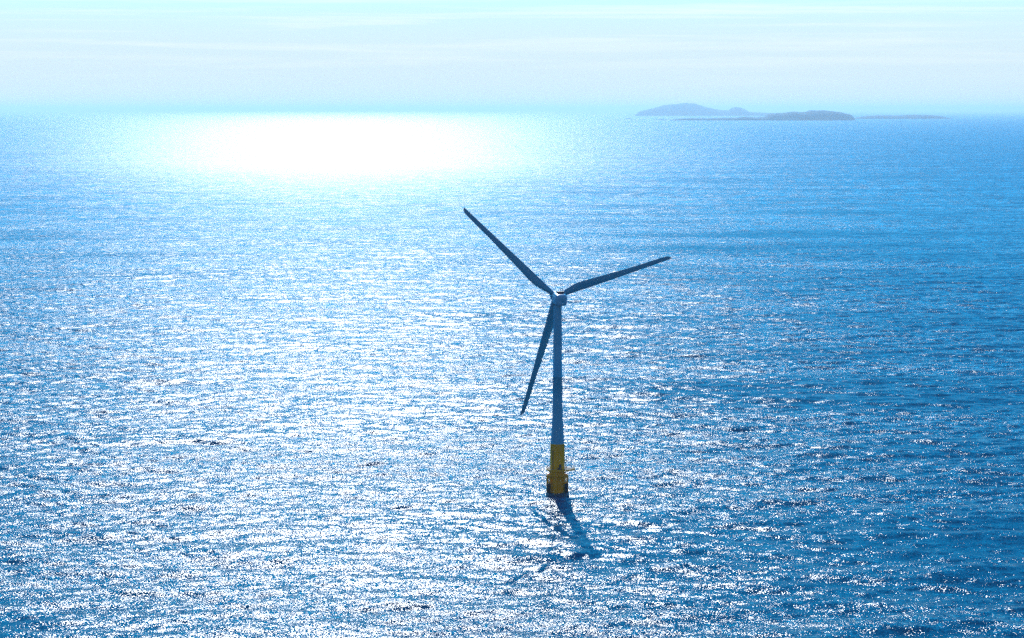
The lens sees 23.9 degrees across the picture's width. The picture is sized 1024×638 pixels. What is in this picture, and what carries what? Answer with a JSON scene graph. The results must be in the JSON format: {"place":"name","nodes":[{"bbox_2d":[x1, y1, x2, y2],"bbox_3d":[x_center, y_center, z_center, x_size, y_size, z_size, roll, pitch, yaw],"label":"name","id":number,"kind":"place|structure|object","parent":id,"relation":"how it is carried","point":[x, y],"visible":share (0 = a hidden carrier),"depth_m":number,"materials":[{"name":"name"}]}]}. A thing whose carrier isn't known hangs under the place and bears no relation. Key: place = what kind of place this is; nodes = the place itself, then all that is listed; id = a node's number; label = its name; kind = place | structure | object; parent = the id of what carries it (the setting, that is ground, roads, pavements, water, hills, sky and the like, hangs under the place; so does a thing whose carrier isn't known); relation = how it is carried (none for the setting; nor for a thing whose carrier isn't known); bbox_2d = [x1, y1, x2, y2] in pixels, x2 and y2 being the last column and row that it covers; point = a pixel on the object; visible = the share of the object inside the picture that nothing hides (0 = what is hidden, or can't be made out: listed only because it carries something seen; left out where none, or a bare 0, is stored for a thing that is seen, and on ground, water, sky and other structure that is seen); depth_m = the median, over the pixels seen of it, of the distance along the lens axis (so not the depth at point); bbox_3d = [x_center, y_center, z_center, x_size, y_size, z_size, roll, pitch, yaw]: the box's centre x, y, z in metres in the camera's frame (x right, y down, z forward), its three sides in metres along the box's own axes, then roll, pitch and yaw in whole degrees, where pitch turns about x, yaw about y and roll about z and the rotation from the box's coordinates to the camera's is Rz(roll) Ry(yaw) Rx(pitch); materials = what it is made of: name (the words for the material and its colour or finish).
{"place":"outdoors","nodes":[
{"label":"outdoors","id":0,"kind":"place"},
{"bbox_2d":[0,110,1023,637],"bbox_3d":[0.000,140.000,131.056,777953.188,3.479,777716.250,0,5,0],"label":"sea","id":1,"kind":"structure","parent":0,"point":[264,372],"depth_m":1376.35,"materials":[{"name":"liquid"}]},
{"bbox_2d":[463,208,671,496],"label":"wind turbine","id":2,"kind":"object","parent":1,"relation":"in","point":[556,481],"visible":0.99,"depth_m":948.54,"materials":[{"name":"metal"}]},
{"bbox_2d":[635,103,771,115],"bbox_3d":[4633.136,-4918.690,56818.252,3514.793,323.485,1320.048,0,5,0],"label":"island","id":3,"kind":"structure","parent":1,"relation":"in","point":[687,109],"depth_m":56384.18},
{"bbox_2d":[674,110,854,119],"bbox_3d":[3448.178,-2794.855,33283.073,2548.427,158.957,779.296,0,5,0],"label":"island","id":4,"kind":"structure","parent":1,"relation":"in","point":[818,115],"depth_m":33030.19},
{"bbox_2d":[854,115,951,118],"bbox_3d":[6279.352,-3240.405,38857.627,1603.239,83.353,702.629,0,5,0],"label":"island","id":5,"kind":"structure","parent":1,"relation":"in","point":[903,117],"depth_m":38628.68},
{"bbox_2d":[0,0,1023,109],"label":"sky","id":6,"kind":"structure","parent":0,"point":[55,54],"materials":[{"name":"blue"}]}
]}

